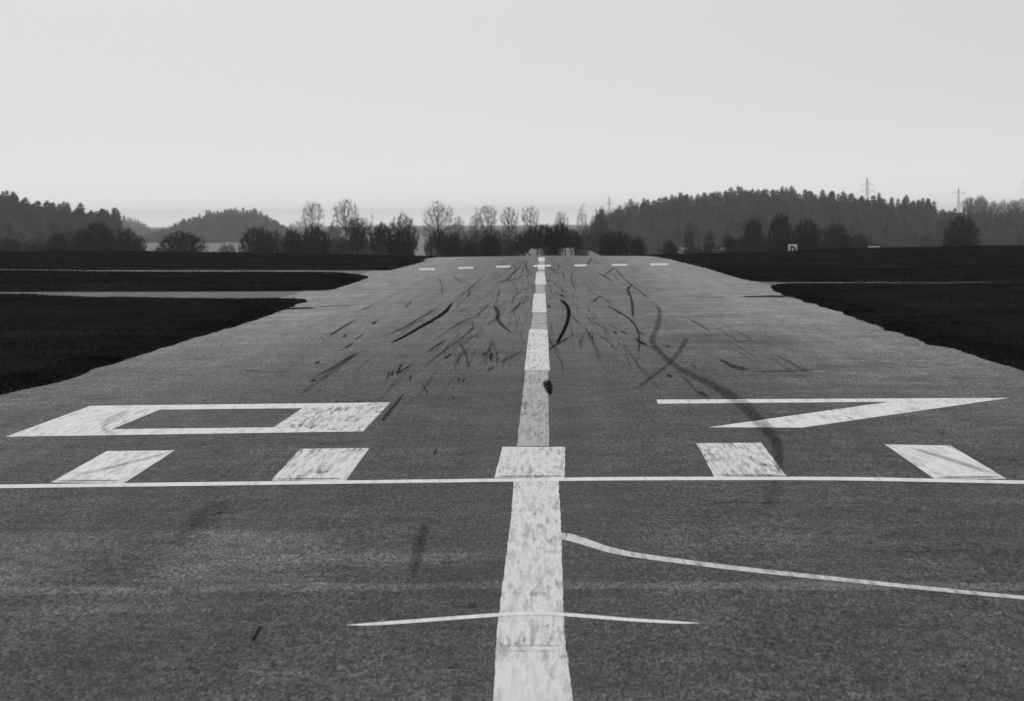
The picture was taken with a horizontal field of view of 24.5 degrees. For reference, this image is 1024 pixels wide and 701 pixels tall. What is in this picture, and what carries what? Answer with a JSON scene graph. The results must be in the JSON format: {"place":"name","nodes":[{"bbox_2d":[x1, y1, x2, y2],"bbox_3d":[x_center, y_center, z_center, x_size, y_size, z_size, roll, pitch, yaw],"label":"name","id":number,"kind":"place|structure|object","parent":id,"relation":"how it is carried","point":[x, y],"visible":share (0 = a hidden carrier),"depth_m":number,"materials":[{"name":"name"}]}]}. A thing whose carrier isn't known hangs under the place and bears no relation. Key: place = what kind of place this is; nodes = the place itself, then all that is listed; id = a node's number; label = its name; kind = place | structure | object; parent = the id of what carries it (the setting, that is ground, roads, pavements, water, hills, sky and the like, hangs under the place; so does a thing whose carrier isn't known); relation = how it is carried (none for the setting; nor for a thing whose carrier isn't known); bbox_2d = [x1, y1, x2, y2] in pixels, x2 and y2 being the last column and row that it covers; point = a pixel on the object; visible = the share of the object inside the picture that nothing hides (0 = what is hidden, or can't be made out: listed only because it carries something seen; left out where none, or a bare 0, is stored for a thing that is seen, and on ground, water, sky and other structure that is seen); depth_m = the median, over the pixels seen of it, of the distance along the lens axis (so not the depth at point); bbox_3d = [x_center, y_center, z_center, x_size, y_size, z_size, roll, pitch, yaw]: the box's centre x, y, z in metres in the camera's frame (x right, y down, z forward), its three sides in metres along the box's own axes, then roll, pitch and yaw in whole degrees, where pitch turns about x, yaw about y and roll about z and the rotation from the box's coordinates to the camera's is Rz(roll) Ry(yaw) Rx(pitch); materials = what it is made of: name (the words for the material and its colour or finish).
{"place":"outdoors","nodes":[
{"label":"outdoors","id":0,"kind":"place"},
{"bbox_2d":[0,291,301,298],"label":"taxiway","id":1,"kind":"structure","parent":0,"point":[256,295],"depth_m":81.74,"materials":[{"name":"grey asphalt"}]},
{"bbox_2d":[0,269,372,273],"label":"taxiway","id":2,"kind":"structure","parent":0,"point":[357,272],"depth_m":116.98,"materials":[{"name":"grey asphalt"}]},
{"bbox_2d":[130,237,250,251],"bbox_3d":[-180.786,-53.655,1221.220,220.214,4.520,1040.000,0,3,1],"label":"field","id":3,"kind":"structure","parent":0,"point":[212,247],"depth_m":1301.40,"materials":[{"name":"grey"}]},
{"bbox_2d":[327,232,428,255],"bbox_3d":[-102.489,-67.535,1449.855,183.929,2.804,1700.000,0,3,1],"label":"field","id":4,"kind":"structure","parent":0,"point":[420,248],"depth_m":1200.59,"materials":[{"name":"grey"}]},
{"bbox_2d":[0,256,1023,700],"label":"runway","id":5,"kind":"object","parent":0,"point":[568,478],"visible":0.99,"depth_m":20.15,"materials":[{"name":"grey asphalt"}]},
{"bbox_2d":[0,225,1023,394],"bbox_3d":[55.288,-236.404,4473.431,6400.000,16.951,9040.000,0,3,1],"label":"grass ground","id":6,"kind":"structure","parent":0,"point":[422,231],"depth_m":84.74,"materials":[{"name":"black plant"}]},
{"bbox_2d":[0,236,24,251],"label":"shrub","id":7,"kind":"object","parent":6,"relation":"on","point":[12,245],"visible":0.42,"depth_m":330.24,"materials":[{"name":"grey plant"}]},
{"bbox_2d":[46,233,67,250],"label":"shrub","id":8,"kind":"object","parent":6,"relation":"on","point":[57,247],"visible":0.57,"depth_m":300.11,"materials":[{"name":"black plant"}]},
{"bbox_2d":[72,228,92,250],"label":"bare tree","id":9,"kind":"object","parent":6,"relation":"on","point":[78,233],"visible":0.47,"depth_m":330.06,"materials":[{"name":"black plant"}]},
{"bbox_2d":[78,222,118,250],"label":"bare tree","id":10,"kind":"object","parent":6,"relation":"on","point":[101,231],"visible":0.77,"depth_m":299.59,"materials":[{"name":"black plant"}]},
{"bbox_2d":[115,227,140,250],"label":"bare tree","id":11,"kind":"object","parent":6,"relation":"on","point":[125,239],"visible":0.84,"depth_m":300.15,"materials":[{"name":"black plant"}]},
{"bbox_2d":[131,235,146,250],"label":"shrub","id":12,"kind":"object","parent":6,"relation":"on","point":[142,244],"visible":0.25,"depth_m":320.15,"materials":[{"name":"grey plant"}]},
{"bbox_2d":[155,230,209,251],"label":"bush","id":13,"kind":"object","parent":6,"relation":"on","point":[180,242],"visible":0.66,"depth_m":289.30,"materials":[{"name":"black plant"}]},
{"bbox_2d":[218,243,235,251],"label":"shrub","id":14,"kind":"object","parent":6,"relation":"on","point":[227,250],"visible":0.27,"depth_m":420.00,"materials":[{"name":"grey plant"}]},
{"bbox_2d":[237,226,279,252],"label":"bush","id":15,"kind":"object","parent":6,"relation":"on","point":[263,245],"visible":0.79,"depth_m":284.30,"materials":[{"name":"black plant"}]},
{"bbox_2d":[268,229,284,252],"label":"bare tree","id":16,"kind":"object","parent":6,"relation":"on","point":[278,241],"visible":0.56,"depth_m":329.75,"materials":[{"name":"grey plant"}]},
{"bbox_2d":[281,228,303,253],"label":"bush","id":17,"kind":"object","parent":6,"relation":"on","point":[291,235],"visible":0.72,"depth_m":289.61,"materials":[{"name":"black plant"}]},
{"bbox_2d":[300,201,323,233],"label":"bare tree","id":18,"kind":"object","parent":6,"relation":"on","point":[308,214],"visible":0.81,"depth_m":619.35,"materials":[{"name":"grey plant"}]},
{"bbox_2d":[297,225,330,253],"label":"bush","id":19,"kind":"object","parent":6,"relation":"on","point":[310,246],"visible":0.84,"depth_m":284.43,"materials":[{"name":"black plant"}]},
{"bbox_2d":[325,219,343,242],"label":"bare tree","id":20,"kind":"object","parent":6,"relation":"on","point":[332,231],"visible":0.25,"depth_m":599.16,"materials":[{"name":"grey plant"}]},
{"bbox_2d":[335,234,353,254],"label":"shrub","id":21,"kind":"object","parent":6,"relation":"on","point":[342,249],"visible":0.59,"depth_m":329.85,"materials":[{"name":"grey plant"}]},
{"bbox_2d":[333,197,358,242],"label":"bare tree","id":22,"kind":"object","parent":6,"relation":"on","point":[344,220],"visible":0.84,"depth_m":559.38,"materials":[{"name":"grey plant"}]},
{"bbox_2d":[342,217,373,254],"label":"bare tree","id":23,"kind":"object","parent":6,"relation":"on","point":[353,237],"visible":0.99,"depth_m":299.40,"materials":[{"name":"grey plant"}]},
{"bbox_2d":[368,221,394,254],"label":"bare tree","id":24,"kind":"object","parent":6,"relation":"on","point":[380,235],"visible":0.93,"depth_m":299.68,"materials":[{"name":"black plant"}]},
{"bbox_2d":[385,227,417,255],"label":"shrub","id":25,"kind":"object","parent":6,"relation":"on","point":[407,249],"visible":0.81,"depth_m":271.47,"materials":[{"name":"black plant"}]},
{"bbox_2d":[387,212,419,255],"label":"bare tree","id":26,"kind":"object","parent":6,"relation":"on","point":[408,225],"visible":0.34,"depth_m":429.42,"materials":[{"name":"grey plant"}]},
{"bbox_2d":[423,227,450,256],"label":"shrub","id":27,"kind":"object","parent":6,"relation":"on","point":[441,239],"visible":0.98,"depth_m":274.69,"materials":[{"name":"black plant"}]},
{"bbox_2d":[422,200,454,253],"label":"bare tree","id":28,"kind":"object","parent":6,"relation":"on","point":[437,218],"visible":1,"depth_m":439.32,"materials":[{"name":"grey plant"}]},
{"bbox_2d":[442,231,463,256],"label":"shrub","id":29,"kind":"object","parent":6,"relation":"on","point":[455,251],"visible":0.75,"depth_m":284.47,"materials":[{"name":"black plant"}]},
{"bbox_2d":[451,215,464,238],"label":"bare tree","id":30,"kind":"object","parent":6,"relation":"on","point":[458,229],"visible":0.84,"depth_m":449.39,"materials":[{"name":"grey plant"}]},
{"bbox_2d":[461,240,478,256],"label":"shrub","id":31,"kind":"object","parent":6,"relation":"on","point":[469,251],"visible":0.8,"depth_m":289.53,"materials":[{"name":"black plant"}]},
{"bbox_2d":[469,212,484,237],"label":"bare tree","id":32,"kind":"object","parent":6,"relation":"on","point":[476,223],"visible":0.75,"depth_m":519.27,"materials":[{"name":"grey plant"}]},
{"bbox_2d":[478,203,497,235],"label":"bare tree","id":33,"kind":"object","parent":6,"relation":"on","point":[485,211],"visible":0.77,"depth_m":538.89,"materials":[{"name":"grey plant"}]},
{"bbox_2d":[477,234,502,256],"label":"shrub","id":34,"kind":"object","parent":6,"relation":"on","point":[490,248],"visible":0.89,"depth_m":274.41,"materials":[{"name":"black plant"}]},
{"bbox_2d":[500,207,518,235],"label":"bare tree","id":35,"kind":"object","parent":6,"relation":"on","point":[510,226],"visible":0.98,"depth_m":559.04,"materials":[{"name":"grey plant"}]},
{"bbox_2d":[502,242,523,255],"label":"shrub","id":36,"kind":"object","parent":6,"relation":"on","point":[513,251],"visible":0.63,"depth_m":299.21,"materials":[{"name":"grey plant"}]},
{"bbox_2d":[520,205,537,235],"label":"bare tree","id":37,"kind":"object","parent":6,"relation":"on","point":[529,221],"visible":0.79,"depth_m":558.89,"materials":[{"name":"grey plant"}]},
{"bbox_2d":[512,222,558,255],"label":"bare tree","id":38,"kind":"object","parent":6,"relation":"on","point":[537,234],"visible":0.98,"depth_m":267.28,"materials":[{"name":"black plant"}]},
{"bbox_2d":[539,244,564,255],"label":"shrub","id":39,"kind":"object","parent":6,"relation":"on","point":[542,254],"visible":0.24,"depth_m":299.23,"materials":[{"name":"grey plant"}]},
{"bbox_2d":[554,212,569,232],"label":"bare tree","id":40,"kind":"object","parent":6,"relation":"on","point":[560,218],"visible":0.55,"depth_m":539.08,"materials":[{"name":"grey plant"}]},
{"bbox_2d":[548,221,584,255],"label":"bare tree","id":41,"kind":"object","parent":6,"relation":"on","point":[562,236],"visible":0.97,"depth_m":267.40,"materials":[{"name":"black plant"}]},
{"bbox_2d":[575,206,588,241],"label":"bare tree","id":42,"kind":"object","parent":6,"relation":"on","point":[582,221],"visible":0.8,"depth_m":519.17,"materials":[{"name":"grey plant"}]},
{"bbox_2d":[574,245,589,255],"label":"shrub","id":43,"kind":"object","parent":6,"relation":"on","point":[584,252],"visible":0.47,"depth_m":299.48,"materials":[{"name":"grey plant"}]},
{"bbox_2d":[591,207,608,254],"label":"bare tree","id":44,"kind":"object","parent":6,"relation":"on","point":[601,221],"visible":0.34,"depth_m":638.57,"materials":[{"name":"grey plant"}]},
{"bbox_2d":[597,230,634,255],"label":"shrub","id":45,"kind":"object","parent":6,"relation":"on","point":[618,246],"visible":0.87,"depth_m":271.11,"materials":[{"name":"black plant"}]},
{"bbox_2d":[623,198,650,211],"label":"conifer wood","id":46,"kind":"object","parent":6,"relation":"on","point":[630,203],"visible":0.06,"depth_m":1893.79,"materials":[{"name":"grey plant"}]},
{"bbox_2d":[631,236,646,255],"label":"shrub","id":47,"kind":"object","parent":6,"relation":"on","point":[639,251],"visible":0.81,"depth_m":279.32,"materials":[{"name":"black plant"}]},
{"bbox_2d":[662,238,676,254],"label":"shrub","id":48,"kind":"object","parent":6,"relation":"on","point":[668,247],"visible":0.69,"depth_m":299.33,"materials":[{"name":"grey plant"}]},
{"bbox_2d":[684,229,694,253],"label":"bare tree","id":49,"kind":"object","parent":6,"relation":"on","point":[687,244],"visible":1,"depth_m":289.29,"materials":[{"name":"black plant"}]},
{"bbox_2d":[703,231,715,252],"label":"bare tree","id":50,"kind":"object","parent":6,"relation":"on","point":[709,245],"visible":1,"depth_m":299.38,"materials":[{"name":"black plant"}]},
{"bbox_2d":[723,235,736,252],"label":"shrub","id":51,"kind":"object","parent":6,"relation":"on","point":[730,245],"visible":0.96,"depth_m":299.13,"materials":[{"name":"black plant"}]},
{"bbox_2d":[741,218,764,251],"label":"bare tree","id":52,"kind":"object","parent":6,"relation":"on","point":[754,228],"visible":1,"depth_m":309.00,"materials":[{"name":"black plant"}]},
{"bbox_2d":[766,213,793,251],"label":"bare tree","id":53,"kind":"object","parent":6,"relation":"on","point":[781,237],"visible":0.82,"depth_m":308.66,"materials":[{"name":"black plant"}]},
{"bbox_2d":[788,244,796,250],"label":"letter sign","id":54,"kind":"object","parent":6,"relation":"on","point":[791,247],"visible":0.62,"depth_m":175.58,"materials":[{"name":"metal"}]},
{"bbox_2d":[791,219,823,249],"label":"bare tree","id":55,"kind":"object","parent":6,"relation":"on","point":[807,240],"visible":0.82,"depth_m":298.66,"materials":[{"name":"black plant"}]},
{"bbox_2d":[819,222,850,248],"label":"bare tree","id":56,"kind":"object","parent":6,"relation":"on","point":[839,243],"visible":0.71,"depth_m":308.77,"materials":[{"name":"black plant"}]},
{"bbox_2d":[849,231,871,247],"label":"shrub","id":57,"kind":"object","parent":6,"relation":"on","point":[860,242],"visible":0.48,"depth_m":328.82,"materials":[{"name":"black plant"}]},
{"bbox_2d":[861,178,872,200],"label":"power pylon","id":58,"kind":"object","parent":6,"relation":"on","point":[866,189],"visible":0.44,"depth_m":1891.88,"materials":[{"name":"metal"}]},
{"bbox_2d":[887,225,909,247],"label":"shrub","id":59,"kind":"object","parent":6,"relation":"on","point":[896,242],"visible":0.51,"depth_m":697.28,"materials":[{"name":"grey plant"}]},
{"bbox_2d":[917,233,938,246],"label":"shrub","id":60,"kind":"object","parent":6,"relation":"on","point":[930,241],"visible":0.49,"depth_m":637.12,"materials":[{"name":"grey plant"}]},
{"bbox_2d":[954,189,965,212],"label":"power pylon","id":61,"kind":"object","parent":6,"relation":"on","point":[959,200],"visible":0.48,"depth_m":2091.11,"materials":[{"name":"metal"}]},
{"bbox_2d":[941,213,981,246],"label":"bare tree","id":62,"kind":"object","parent":6,"relation":"on","point":[957,238],"visible":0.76,"depth_m":318.16,"materials":[{"name":"black plant"}]},
{"bbox_2d":[960,196,977,214],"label":"bare tree","id":63,"kind":"object","parent":6,"relation":"on","point":[967,207],"visible":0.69,"depth_m":1183.89,"materials":[{"name":"grey plant"}]},
{"bbox_2d":[974,195,989,212],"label":"bare tree","id":64,"kind":"object","parent":6,"relation":"on","point":[979,204],"visible":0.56,"depth_m":1183.50,"materials":[{"name":"grey plant"}]},
{"bbox_2d":[988,200,1001,215],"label":"bare tree","id":65,"kind":"object","parent":6,"relation":"on","point":[993,209],"visible":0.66,"depth_m":1184.41,"materials":[{"name":"grey plant"}]},
{"bbox_2d":[996,200,1009,215],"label":"bare tree","id":66,"kind":"object","parent":6,"relation":"on","point":[1002,207],"visible":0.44,"depth_m":1184.12,"materials":[{"name":"grey plant"}]},
{"bbox_2d":[1008,199,1020,212],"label":"bare tree","id":67,"kind":"object","parent":6,"relation":"on","point":[1013,207],"visible":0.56,"depth_m":1183.84,"materials":[{"name":"grey plant"}]},
{"bbox_2d":[1016,198,1023,215],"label":"bare tree","id":68,"kind":"object","parent":6,"relation":"on","point":[1021,205],"visible":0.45,"depth_m":1184.27,"materials":[{"name":"grey plant"}]},
{"bbox_2d":[0,0,1023,226],"label":"sky","id":69,"kind":"structure","parent":0,"point":[160,113],"materials":[{"name":"white"}]},
{"bbox_2d":[511,247,600,255],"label":"hill","id":70,"kind":"structure","parent":0,"point":[532,252],"depth_m":407.65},
{"bbox_2d":[675,247,726,253],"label":"field","id":71,"kind":"structure","parent":0,"point":[694,248],"depth_m":744.43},
{"bbox_2d":[590,189,1023,255],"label":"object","id":72,"kind":"object","parent":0,"point":[875,211],"depth_m":1038.48,"materials":[{"name":"grey plant"}]},
{"bbox_2d":[760,281,1022,285],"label":"taxiway","id":73,"kind":"structure","parent":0,"point":[770,283],"depth_m":90.96,"materials":[{"name":"grey asphalt"}]},
{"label":"hill","id":74,"kind":"structure","parent":0,"visible":0},
{"bbox_2d":[701,192,707,201],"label":"conifer","id":75,"kind":"object","parent":74,"relation":"on","point":[703,195],"visible":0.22,"depth_m":1175.33,"materials":[{"name":"grey plant"}]},
{"bbox_2d":[788,185,796,198],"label":"conifer","id":76,"kind":"object","parent":74,"relation":"on","point":[791,189],"visible":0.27,"depth_m":1174.97,"materials":[{"name":"grey plant"}]},
{"bbox_2d":[583,191,1023,255],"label":"bare wood","id":77,"kind":"object","parent":74,"relation":"on","point":[654,240],"visible":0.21,"depth_m":936.01,"materials":[{"name":"grey plant"}]},
{"bbox_2d":[818,189,825,199],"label":"conifer","id":78,"kind":"object","parent":74,"relation":"on","point":[821,193],"visible":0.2,"depth_m":1174.87,"materials":[{"name":"grey plant"}]},
{"bbox_2d":[849,193,854,203],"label":"conifer","id":79,"kind":"object","parent":74,"relation":"on","point":[852,196],"visible":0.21,"depth_m":1174.37,"materials":[{"name":"grey plant"}]},
{"bbox_2d":[903,195,911,209],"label":"conifer","id":80,"kind":"object","parent":74,"relation":"on","point":[906,197],"visible":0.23,"depth_m":1174.16,"materials":[{"name":"grey plant"}]},
{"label":"hill","id":81,"kind":"structure","parent":0,"visible":0},
{"bbox_2d":[0,194,123,250],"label":"conifer wood","id":82,"kind":"object","parent":81,"relation":"on","point":[31,215],"visible":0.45,"depth_m":931.25,"materials":[{"name":"grey plant"}]},
{"bbox_2d":[0,209,130,246],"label":"bare wood","id":83,"kind":"object","parent":81,"relation":"on","point":[17,228],"visible":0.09,"depth_m":865.10,"materials":[{"name":"black plant"}]},
{"bbox_2d":[76,202,85,213],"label":"conifer","id":84,"kind":"object","parent":81,"relation":"on","point":[79,206],"visible":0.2,"depth_m":1019.79,"materials":[{"name":"grey plant"}]},
{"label":"hill","id":85,"kind":"structure","parent":0,"visible":0},
{"bbox_2d":[141,209,294,236],"bbox_3d":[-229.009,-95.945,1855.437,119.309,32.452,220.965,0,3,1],"label":"conifer wood","id":86,"kind":"object","parent":85,"relation":"on","point":[231,218],"visible":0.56,"depth_m":1836.83,"materials":[{"name":"grey plant"}]},
{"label":"hill","id":87,"kind":"structure","parent":0,"visible":0},
{"bbox_2d":[121,215,169,233],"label":"bare wood","id":88,"kind":"object","parent":87,"relation":"on","point":[135,226],"visible":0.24,"depth_m":2704.47,"materials":[{"name":"grey plant"}]},
{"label":"hill","id":89,"kind":"structure","parent":0,"visible":0},
{"bbox_2d":[288,220,589,229],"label":"bare wood","id":90,"kind":"object","parent":89,"relation":"on","point":[298,223],"visible":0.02,"depth_m":3696.33,"materials":[{"name":"grey plant"}]},
{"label":"hill","id":91,"kind":"structure","parent":0,"visible":0},
{"bbox_2d":[608,199,658,216],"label":"bare wood","id":92,"kind":"object","parent":91,"relation":"on","point":[635,204],"visible":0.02,"depth_m":1894.81,"materials":[{"name":"grey plant"}]},
{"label":"hill","id":93,"kind":"structure","parent":0,"visible":0},
{"bbox_2d":[432,224,614,256],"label":"bare wood","id":94,"kind":"object","parent":93,"relation":"on","point":[593,243],"visible":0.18,"depth_m":463.90,"materials":[{"name":"black plant"}]},
{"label":"hill","id":95,"kind":"structure","parent":0,"visible":0},
{"bbox_2d":[289,232,414,254],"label":"bare wood","id":96,"kind":"object","parent":95,"relation":"on","point":[367,251],"visible":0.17,"depth_m":446.94,"materials":[{"name":"grey plant"}]},
{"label":"hill","id":97,"kind":"structure","parent":0,"visible":0},
{"bbox_2d":[657,230,886,254],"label":"bare wood","id":98,"kind":"object","parent":97,"relation":"on","point":[703,251],"visible":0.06,"depth_m":355.62,"materials":[{"name":"grey plant"}]},
{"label":"hill","id":99,"kind":"structure","parent":0,"visible":0},
{"bbox_2d":[0,229,144,251],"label":"bare wood","id":100,"kind":"object","parent":99,"relation":"on","point":[36,248],"visible":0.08,"depth_m":372.10,"materials":[{"name":"black plant"}]}
]}

